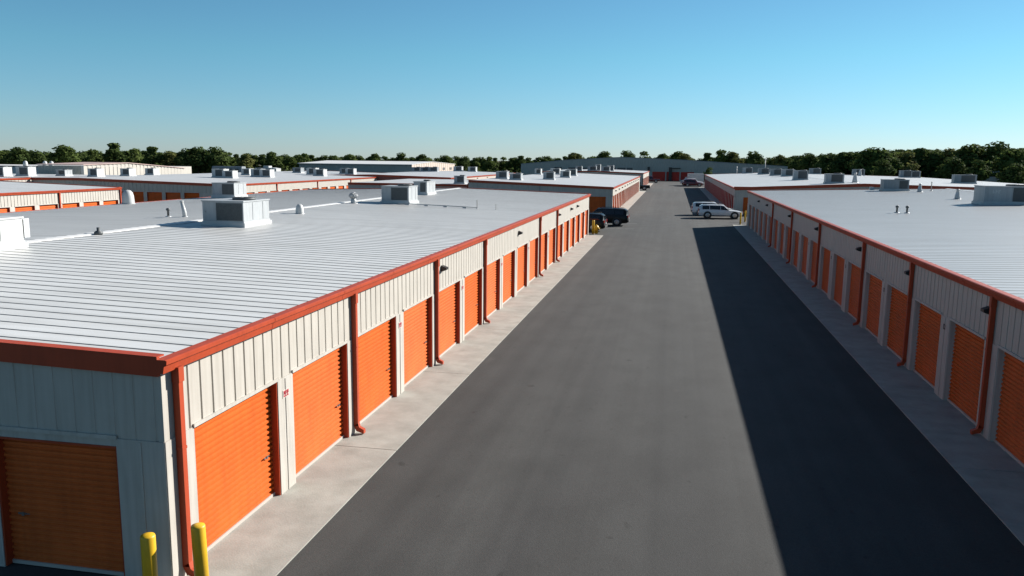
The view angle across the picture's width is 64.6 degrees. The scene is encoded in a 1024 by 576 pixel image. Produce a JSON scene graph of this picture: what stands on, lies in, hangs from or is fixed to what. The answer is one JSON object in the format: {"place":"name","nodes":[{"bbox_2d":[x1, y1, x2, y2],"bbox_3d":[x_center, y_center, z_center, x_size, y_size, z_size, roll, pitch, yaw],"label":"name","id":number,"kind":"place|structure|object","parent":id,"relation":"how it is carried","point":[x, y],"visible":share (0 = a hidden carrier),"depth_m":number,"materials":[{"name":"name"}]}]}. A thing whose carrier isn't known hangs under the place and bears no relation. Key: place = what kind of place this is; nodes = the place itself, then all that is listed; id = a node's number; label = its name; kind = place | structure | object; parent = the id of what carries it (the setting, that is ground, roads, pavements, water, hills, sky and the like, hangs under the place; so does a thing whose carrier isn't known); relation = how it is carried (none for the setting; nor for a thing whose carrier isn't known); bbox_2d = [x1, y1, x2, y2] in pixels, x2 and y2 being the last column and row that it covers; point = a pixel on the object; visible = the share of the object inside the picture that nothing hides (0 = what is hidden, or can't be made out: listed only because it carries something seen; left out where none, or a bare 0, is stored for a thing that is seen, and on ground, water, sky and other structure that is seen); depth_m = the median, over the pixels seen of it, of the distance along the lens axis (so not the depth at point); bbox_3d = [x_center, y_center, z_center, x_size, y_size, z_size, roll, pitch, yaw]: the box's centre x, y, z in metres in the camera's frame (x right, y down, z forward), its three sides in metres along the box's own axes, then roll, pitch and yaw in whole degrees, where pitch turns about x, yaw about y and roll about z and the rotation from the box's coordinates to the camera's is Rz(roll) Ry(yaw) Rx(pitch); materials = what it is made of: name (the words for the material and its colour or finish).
{"place":"outdoors","nodes":[
{"label":"outdoors","id":0,"kind":"place"},
{"bbox_2d":[0,176,30,181],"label":"storage building","id":1,"kind":"structure","parent":0,"point":[19,179],"depth_m":91.15,"materials":[{"name":"metal"}]},
{"bbox_2d":[0,181,121,212],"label":"storage building","id":2,"kind":"structure","parent":0,"point":[15,196],"depth_m":66.89,"materials":[{"name":"metal"}]},
{"bbox_2d":[12,174,119,181],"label":"storage building","id":3,"kind":"structure","parent":0,"point":[50,175],"depth_m":105.27,"materials":[{"name":"metal"}]},
{"bbox_2d":[0,166,12,176],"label":"rooftop ac unit","id":4,"kind":"object","parent":3,"relation":"on","point":[5,171],"visible":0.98,"depth_m":97.30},
{"bbox_2d":[15,166,36,175],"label":"rooftop ac unit","id":5,"kind":"object","parent":3,"relation":"on","point":[26,171],"visible":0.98,"depth_m":101.14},
{"bbox_2d":[35,162,183,174],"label":"warehouse","id":6,"kind":"structure","parent":0,"point":[49,168],"depth_m":119.54,"materials":[{"name":"grey metal"}]},
{"bbox_2d":[31,171,376,201],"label":"storage building","id":7,"kind":"structure","parent":0,"point":[147,188],"depth_m":94.64,"materials":[{"name":"metal"}]},
{"bbox_2d":[87,168,104,176],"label":"rooftop ac unit","id":8,"kind":"object","parent":7,"relation":"on","point":[95,172],"visible":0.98,"depth_m":98.91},
{"bbox_2d":[120,168,136,175],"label":"rooftop ac unit","id":9,"kind":"object","parent":7,"relation":"on","point":[127,171],"visible":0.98,"depth_m":104.28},
{"bbox_2d":[147,192,161,200],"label":"door","id":10,"kind":"structure","parent":7,"relation":"in","point":[151,196],"depth_m":89.90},
{"bbox_2d":[222,170,238,177],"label":"rooftop ac unit","id":11,"kind":"object","parent":7,"relation":"on","point":[230,174],"visible":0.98,"depth_m":106.10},
{"bbox_2d":[259,169,274,176],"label":"rooftop ac unit","id":12,"kind":"object","parent":7,"relation":"on","point":[266,172],"visible":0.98,"depth_m":113.48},
{"bbox_2d":[348,178,476,187],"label":"storage building","id":13,"kind":"structure","parent":0,"point":[443,183],"depth_m":99.96,"materials":[{"name":"metal"}]},
{"bbox_2d":[0,181,1023,575],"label":"asphalt lot","id":14,"kind":"structure","parent":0,"point":[666,383],"depth_m":17.05,"materials":[{"name":"asphalt"}]},
{"bbox_2d":[0,164,191,174],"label":"warehouse","id":15,"kind":"structure","parent":14,"relation":"on","point":[187,170],"depth_m":182.50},
{"bbox_2d":[124,148,142,163],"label":"tree","id":16,"kind":"object","parent":14,"relation":"on","point":[135,158],"visible":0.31,"depth_m":227.60,"materials":[{"name":"green plant"}]},
{"bbox_2d":[140,532,157,575],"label":"bollard","id":17,"kind":"object","parent":14,"relation":"on","point":[148,553],"visible":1,"depth_m":10.66,"materials":[{"name":"metal"}]},
{"bbox_2d":[140,146,164,164],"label":"tree","id":18,"kind":"object","parent":14,"relation":"on","point":[154,156],"visible":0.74,"depth_m":225.04,"materials":[{"name":"green plant"}]},
{"bbox_2d":[159,151,176,165],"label":"tree","id":19,"kind":"object","parent":14,"relation":"on","point":[169,156],"visible":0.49,"depth_m":226.55,"materials":[{"name":"green plant"}]},
{"bbox_2d":[172,148,195,173],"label":"tree","id":20,"kind":"object","parent":14,"relation":"on","point":[179,159],"visible":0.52,"depth_m":222.93,"materials":[{"name":"green plant"}]},
{"bbox_2d":[184,146,209,173],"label":"tree","id":21,"kind":"object","parent":14,"relation":"on","point":[199,160],"visible":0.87,"depth_m":224.54,"materials":[{"name":"green plant"}]},
{"bbox_2d":[205,146,231,172],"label":"tree","id":22,"kind":"object","parent":14,"relation":"on","point":[219,157],"visible":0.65,"depth_m":225.72,"materials":[{"name":"green plant"}]},
{"bbox_2d":[234,154,255,168],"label":"tree","id":23,"kind":"object","parent":14,"relation":"on","point":[245,160],"visible":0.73,"depth_m":252.55,"materials":[{"name":"green plant"}]},
{"bbox_2d":[0,187,590,575],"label":"storage building","id":24,"kind":"structure","parent":14,"relation":"on","point":[171,380],"depth_m":15.23,"materials":[{"name":"grey"}]},
{"bbox_2d":[0,216,29,250],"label":"rooftop ac unit","id":25,"kind":"object","parent":24,"relation":"on","point":[14,231],"visible":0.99,"depth_m":21.38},
{"bbox_2d":[0,436,124,575],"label":"door","id":26,"kind":"structure","parent":24,"relation":"in","point":[60,501],"depth_m":11.94,"materials":[{"name":"orange"}]},
{"bbox_2d":[121,190,135,203],"bbox_3d":[-22.409,-5.269,47.226,0.798,0.912,0.778,2,9,11],"label":"roof vent","id":27,"kind":"object","parent":24,"relation":"on","point":[127,196],"visible":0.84,"depth_m":46.98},
{"bbox_2d":[211,181,247,197],"bbox_3d":[-19.202,-6.680,55.029,1.740,1.181,1.740,2,9,11],"label":"rooftop ac unit","id":28,"kind":"object","parent":24,"relation":"on","point":[229,189],"visible":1,"depth_m":54.33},
{"bbox_2d":[200,197,271,227],"bbox_3d":[-10.291,-2.844,30.259,1.760,1.122,2.040,2,9,11],"label":"rooftop ac unit","id":29,"kind":"object","parent":24,"relation":"on","point":[243,212],"visible":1,"depth_m":29.41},
{"bbox_2d":[194,382,280,551],"bbox_3d":[-4.544,2.920,13.393,0.156,2.166,2.600,2,9,11],"label":"door","id":30,"kind":"structure","parent":24,"relation":"in","point":[237,454],"depth_m":13.48,"materials":[{"name":"orange"}]},
{"bbox_2d":[293,343,348,476],"bbox_3d":[-3.925,2.437,16.474,0.156,2.166,2.600,2,9,11],"label":"door","id":31,"kind":"structure","parent":24,"relation":"in","point":[320,388],"depth_m":16.64,"materials":[{"name":"orange"}]},
{"bbox_2d":[358,316,396,423],"bbox_3d":[-3.308,1.956,19.546,0.156,2.166,2.600,2,9,11],"label":"door","id":32,"kind":"structure","parent":24,"relation":"in","point":[377,346],"depth_m":19.81,"materials":[{"name":"orange"}]},
{"bbox_2d":[380,184,418,203],"bbox_3d":[-6.401,-5.339,46.165,1.740,1.181,1.740,2,9,11],"label":"rooftop ac unit","id":33,"kind":"object","parent":24,"relation":"on","point":[399,193],"visible":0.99,"depth_m":45.42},
{"bbox_2d":[404,296,431,386],"bbox_3d":[-2.689,1.473,22.628,0.156,2.166,2.600,2,9,11],"label":"door","id":34,"kind":"structure","parent":24,"relation":"in","point":[418,318],"depth_m":22.96,"materials":[{"name":"orange"}]},
{"bbox_2d":[413,180,435,194],"bbox_3d":[-6.122,-7.025,56.681,1.090,1.121,2.140,2,9,11],"label":"rooftop ac unit","id":35,"kind":"object","parent":24,"relation":"on","point":[425,187],"visible":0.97,"depth_m":55.73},
{"bbox_2d":[439,281,459,356],"bbox_3d":[-2.071,0.992,25.700,0.156,2.166,2.600,2,9,11],"label":"door","id":36,"kind":"structure","parent":24,"relation":"in","point":[449,298],"depth_m":26.18,"materials":[{"name":"orange"}]},
{"bbox_2d":[464,269,481,336],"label":"door","id":37,"kind":"structure","parent":24,"relation":"in","point":[473,282],"depth_m":29.29,"materials":[{"name":"orange"}]},
{"bbox_2d":[487,259,499,317],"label":"door","id":38,"kind":"structure","parent":24,"relation":"in","point":[493,269],"depth_m":32.55,"materials":[{"name":"orange"}]},
{"bbox_2d":[503,250,514,303],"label":"door","id":39,"kind":"structure","parent":24,"relation":"in","point":[509,259],"depth_m":35.56,"materials":[{"name":"orange"}]},
{"bbox_2d":[517,244,526,292],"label":"door","id":40,"kind":"structure","parent":24,"relation":"in","point":[522,251],"depth_m":38.66,"materials":[{"name":"orange"}]},
{"bbox_2d":[529,237,537,282],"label":"door","id":41,"kind":"structure","parent":24,"relation":"in","point":[533,264],"depth_m":41.83,"materials":[{"name":"orange"}]},
{"bbox_2d":[541,232,546,271],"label":"door","id":42,"kind":"structure","parent":24,"relation":"in","point":[544,237],"depth_m":45.16,"materials":[{"name":"orange"}]},
{"bbox_2d":[549,227,555,265],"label":"door","id":43,"kind":"structure","parent":24,"relation":"in","point":[552,232],"depth_m":48.09,"materials":[{"name":"orange"}]},
{"bbox_2d":[558,224,562,257],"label":"door","id":44,"kind":"structure","parent":24,"relation":"in","point":[560,227],"depth_m":51.40,"materials":[{"name":"orange"}]},
{"bbox_2d":[563,220,568,253],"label":"door","id":45,"kind":"structure","parent":24,"relation":"in","point":[566,224],"depth_m":54.45,"materials":[{"name":"orange"}]},
{"bbox_2d":[570,217,574,247],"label":"door","id":46,"kind":"structure","parent":24,"relation":"in","point":[572,220],"depth_m":57.52,"materials":[{"name":"orange"}]},
{"bbox_2d":[297,160,454,172],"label":"warehouse","id":47,"kind":"structure","parent":14,"relation":"on","point":[377,166],"depth_m":253.25,"materials":[{"name":"grey metal"}]},
{"bbox_2d":[187,235,602,575],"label":"concrete path","id":48,"kind":"structure","parent":14,"relation":"on","point":[274,535],"depth_m":16.67,"materials":[{"name":"concrete"}]},
{"bbox_2d":[191,522,208,575],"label":"bollard","id":49,"kind":"object","parent":48,"relation":"on","point":[199,548],"visible":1,"depth_m":10.97,"materials":[{"name":"metal"}]},
{"bbox_2d":[341,171,509,180],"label":"storage building","id":50,"kind":"structure","parent":14,"relation":"on","point":[429,175],"depth_m":142.36,"materials":[{"name":"metal"}]},
{"bbox_2d":[468,173,639,212],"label":"storage building","id":51,"kind":"structure","parent":14,"relation":"on","point":[611,190],"depth_m":96.78,"materials":[{"name":"metal"}]},
{"bbox_2d":[589,196,605,212],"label":"door","id":52,"kind":"structure","parent":51,"relation":"in","point":[594,202],"depth_m":93.64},
{"bbox_2d":[588,212,607,231],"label":"parked suv","id":53,"kind":"object","parent":14,"relation":"on","point":[599,218],"visible":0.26,"depth_m":69.87,"materials":[{"name":"black paint"}]},
{"bbox_2d":[592,207,629,225],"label":"parked suv","id":54,"kind":"object","parent":14,"relation":"on","point":[617,216],"visible":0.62,"depth_m":76.44,"materials":[{"name":"black paint"}]},
{"bbox_2d":[620,191,645,209],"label":"concrete path","id":55,"kind":"structure","parent":14,"relation":"on","point":[628,204],"depth_m":125.88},
{"bbox_2d":[699,187,723,204],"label":"concrete path","id":56,"kind":"structure","parent":14,"relation":"on","point":[709,195],"depth_m":147.35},
{"bbox_2d":[697,203,742,218],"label":"parked suv","id":57,"kind":"object","parent":14,"relation":"on","point":[707,210],"visible":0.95,"depth_m":87.88,"materials":[{"name":"white paint"}]},
{"bbox_2d":[849,147,892,174],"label":"tree","id":58,"kind":"object","parent":14,"relation":"on","point":[867,158],"visible":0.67,"depth_m":214.89,"materials":[{"name":"green plant"}]},
{"bbox_2d":[733,225,1023,545],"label":"concrete path","id":59,"kind":"structure","parent":14,"relation":"on","point":[991,473],"depth_m":20.38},
{"bbox_2d":[870,159,896,175],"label":"tree","id":60,"kind":"object","parent":14,"relation":"on","point":[884,168],"visible":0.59,"depth_m":198.54,"materials":[{"name":"green plant"}]},
{"bbox_2d":[875,149,903,169],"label":"tree","id":61,"kind":"object","parent":14,"relation":"on","point":[897,164],"visible":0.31,"depth_m":213.59,"materials":[{"name":"green plant"}]},
{"bbox_2d":[893,151,919,175],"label":"tree","id":62,"kind":"object","parent":14,"relation":"on","point":[906,158],"visible":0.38,"depth_m":216.86,"materials":[{"name":"green plant"}]},
{"bbox_2d":[912,148,934,177],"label":"tree","id":63,"kind":"object","parent":14,"relation":"on","point":[920,153],"visible":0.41,"depth_m":219.95,"materials":[{"name":"green plant"}]},
{"bbox_2d":[919,149,945,178],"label":"tree","id":64,"kind":"object","parent":14,"relation":"on","point":[935,156],"visible":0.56,"depth_m":217.80,"materials":[{"name":"green plant"}]},
{"bbox_2d":[935,157,965,178],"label":"tree","id":65,"kind":"object","parent":14,"relation":"on","point":[949,167],"visible":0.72,"depth_m":191.94,"materials":[{"name":"green plant"}]},
{"bbox_2d":[952,144,987,173],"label":"tree","id":66,"kind":"object","parent":14,"relation":"on","point":[967,155],"visible":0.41,"depth_m":201.01,"materials":[{"name":"green plant"}]},
{"bbox_2d":[965,159,994,180],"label":"tree","id":67,"kind":"object","parent":14,"relation":"on","point":[981,170],"visible":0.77,"depth_m":183.67,"materials":[{"name":"green plant"}]},
{"bbox_2d":[987,148,1023,180],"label":"tree","id":68,"kind":"object","parent":14,"relation":"on","point":[1008,157],"visible":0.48,"depth_m":188.67,"materials":[{"name":"green plant"}]},
{"bbox_2d":[995,163,1023,183],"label":"tree","id":69,"kind":"object","parent":14,"relation":"on","point":[1011,173],"visible":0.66,"depth_m":172.22,"materials":[{"name":"green plant"}]},
{"bbox_2d":[0,0,1023,160],"label":"sky","id":70,"kind":"structure","parent":0,"point":[498,79],"materials":[{"name":"blue"}]},
{"bbox_2d":[542,169,648,184],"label":"storage building","id":71,"kind":"structure","parent":0,"point":[644,177],"depth_m":185.27,"materials":[{"name":"metal"}]},
{"bbox_2d":[521,157,787,180],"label":"warehouse","id":72,"kind":"structure","parent":0,"point":[669,169],"depth_m":255.30,"materials":[{"name":"grey metal"}]},
{"bbox_2d":[704,172,1014,213],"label":"storage building","id":73,"kind":"structure","parent":0,"point":[729,190],"depth_m":110.53,"materials":[{"name":"metal"}]},
{"bbox_2d":[792,170,808,179],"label":"rooftop ac unit","id":74,"kind":"object","parent":73,"relation":"on","point":[800,174],"visible":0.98,"depth_m":118.30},
{"bbox_2d":[823,173,844,183],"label":"rooftop ac unit","id":75,"kind":"object","parent":73,"relation":"on","point":[835,178],"visible":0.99,"depth_m":98.35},
{"bbox_2d":[951,174,976,183],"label":"rooftop ac unit","id":76,"kind":"object","parent":73,"relation":"on","point":[967,179],"visible":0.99,"depth_m":114.85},
{"bbox_2d":[746,188,1023,466],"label":"storage building","id":77,"kind":"structure","parent":0,"point":[928,288],"depth_m":26.47,"materials":[{"name":"grey"}]},
{"bbox_2d":[772,219,777,249],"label":"door","id":78,"kind":"structure","parent":77,"relation":"in","point":[775,229],"depth_m":57.88,"materials":[{"name":"orange"}]},
{"bbox_2d":[778,222,783,254],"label":"door","id":79,"kind":"structure","parent":77,"relation":"in","point":[781,230],"depth_m":54.70,"materials":[{"name":"orange"}]},
{"bbox_2d":[784,226,789,259],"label":"door","id":80,"kind":"structure","parent":77,"relation":"in","point":[787,239],"depth_m":51.63,"materials":[{"name":"orange"}]},
{"bbox_2d":[791,230,798,267],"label":"door","id":81,"kind":"structure","parent":77,"relation":"in","point":[795,234],"depth_m":48.36,"materials":[{"name":"orange"}]},
{"bbox_2d":[799,235,807,275],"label":"door","id":82,"kind":"structure","parent":77,"relation":"in","point":[804,240],"depth_m":45.15,"materials":[{"name":"orange"}]},
{"bbox_2d":[808,240,817,283],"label":"door","id":83,"kind":"structure","parent":77,"relation":"in","point":[813,245],"depth_m":42.21,"materials":[{"name":"orange"}]},
{"bbox_2d":[819,246,830,294],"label":"door","id":84,"kind":"structure","parent":77,"relation":"in","point":[825,253],"depth_m":38.85,"materials":[{"name":"orange"}]},
{"bbox_2d":[831,253,844,306],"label":"door","id":85,"kind":"structure","parent":77,"relation":"in","point":[838,263],"depth_m":35.73,"materials":[{"name":"orange"}]},
{"bbox_2d":[845,262,860,319],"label":"door","id":86,"kind":"structure","parent":77,"relation":"in","point":[853,278],"depth_m":32.71,"materials":[{"name":"orange"}]},
{"bbox_2d":[862,272,881,338],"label":"door","id":87,"kind":"structure","parent":77,"relation":"in","point":[873,288],"depth_m":29.48,"materials":[{"name":"orange"}]},
{"bbox_2d":[869,178,909,190],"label":"rooftop ac unit","id":88,"kind":"object","parent":77,"relation":"on","point":[898,184],"visible":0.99,"depth_m":72.26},
{"bbox_2d":[883,284,907,359],"bbox_3d":[12.375,1.101,25.992,0.156,2.166,2.420,2,9,11],"label":"door","id":89,"kind":"structure","parent":77,"relation":"in","point":[896,303],"depth_m":26.43,"materials":[{"name":"orange"}]},
{"bbox_2d":[910,301,940,387],"bbox_3d":[11.747,1.590,22.867,0.156,2.166,2.420,2,9,11],"label":"door","id":90,"kind":"structure","parent":77,"relation":"in","point":[927,322],"depth_m":23.22,"materials":[{"name":"orange"}]},
{"bbox_2d":[943,321,984,424],"bbox_3d":[11.143,2.061,19.858,0.156,2.166,2.420,2,9,11],"label":"door","id":91,"kind":"structure","parent":77,"relation":"in","point":[965,351],"depth_m":20.14,"materials":[{"name":"orange"}]},
{"bbox_2d":[971,184,1023,204],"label":"rooftop ac unit","id":92,"kind":"object","parent":77,"relation":"on","point":[1009,194],"visible":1,"depth_m":49.12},
{"bbox_2d":[989,348,1023,466],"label":"door","id":93,"kind":"structure","parent":77,"relation":"in","point":[1007,417],"depth_m":17.42,"materials":[{"name":"orange"}]},
{"label":"ground","id":94,"kind":"structure","parent":0,"visible":0},
{"bbox_2d":[1,147,32,164],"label":"tree","id":95,"kind":"object","parent":94,"relation":"on","point":[19,156],"visible":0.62,"depth_m":205.70,"materials":[{"name":"green plant"}]},
{"bbox_2d":[27,149,48,164],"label":"tree","id":96,"kind":"object","parent":94,"relation":"on","point":[38,157],"visible":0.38,"depth_m":212.34,"materials":[{"name":"green plant"}]},
{"bbox_2d":[46,144,80,162],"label":"tree","id":97,"kind":"object","parent":94,"relation":"on","point":[63,154],"visible":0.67,"depth_m":210.23,"materials":[{"name":"green plant"}]},
{"bbox_2d":[83,149,105,164],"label":"tree","id":98,"kind":"object","parent":94,"relation":"on","point":[92,156],"visible":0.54,"depth_m":222.89,"materials":[{"name":"green plant"}]},
{"bbox_2d":[99,143,125,161],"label":"tree","id":99,"kind":"object","parent":94,"relation":"on","point":[113,153],"visible":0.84,"depth_m":220.36,"materials":[{"name":"green plant"}]},
{"bbox_2d":[261,151,283,167],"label":"tree","id":100,"kind":"object","parent":94,"relation":"on","point":[272,159],"visible":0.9,"depth_m":311.37,"materials":[{"name":"green plant"}]},
{"bbox_2d":[282,156,297,170],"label":"tree","id":101,"kind":"object","parent":94,"relation":"on","point":[290,161],"visible":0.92,"depth_m":337.23,"materials":[{"name":"green plant"}]},
{"bbox_2d":[456,156,469,170],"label":"tree","id":102,"kind":"object","parent":94,"relation":"on","point":[464,162],"visible":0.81,"depth_m":343.72,"materials":[{"name":"green plant"}]},
{"bbox_2d":[480,156,495,171],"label":"tree","id":103,"kind":"object","parent":94,"relation":"on","point":[489,164],"visible":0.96,"depth_m":344.61,"materials":[{"name":"green plant"}]},
{"bbox_2d":[163,165,896,175],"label":"undergrowth","id":104,"kind":"object","parent":94,"relation":"on","point":[494,170],"visible":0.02,"depth_m":340.92,"materials":[{"name":"green plant"}]},
{"bbox_2d":[712,149,730,162],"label":"tree","id":105,"kind":"object","parent":94,"relation":"on","point":[721,156],"visible":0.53,"depth_m":327.60,"materials":[{"name":"green plant"}]},
{"bbox_2d":[726,151,743,162],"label":"tree","id":106,"kind":"object","parent":94,"relation":"on","point":[734,157],"visible":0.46,"depth_m":326.42,"materials":[{"name":"green plant"}]},
{"bbox_2d":[744,151,767,164],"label":"tree","id":107,"kind":"object","parent":94,"relation":"on","point":[755,157],"visible":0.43,"depth_m":310.64,"materials":[{"name":"green plant"}]},
{"bbox_2d":[795,153,818,172],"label":"tree","id":108,"kind":"object","parent":94,"relation":"on","point":[807,161],"visible":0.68,"depth_m":267.59,"materials":[{"name":"green plant"}]},
{"bbox_2d":[812,154,830,173],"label":"tree","id":109,"kind":"object","parent":94,"relation":"on","point":[823,165],"visible":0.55,"depth_m":256.85,"materials":[{"name":"green plant"}]},
{"bbox_2d":[826,152,852,174],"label":"tree","id":110,"kind":"object","parent":94,"relation":"on","point":[835,165],"visible":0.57,"depth_m":244.96,"materials":[{"name":"green plant"}]},
{"bbox_2d":[977,141,1009,174],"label":"tree","id":111,"kind":"object","parent":94,"relation":"on","point":[995,149],"visible":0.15,"depth_m":198.11,"materials":[{"name":"green plant"}]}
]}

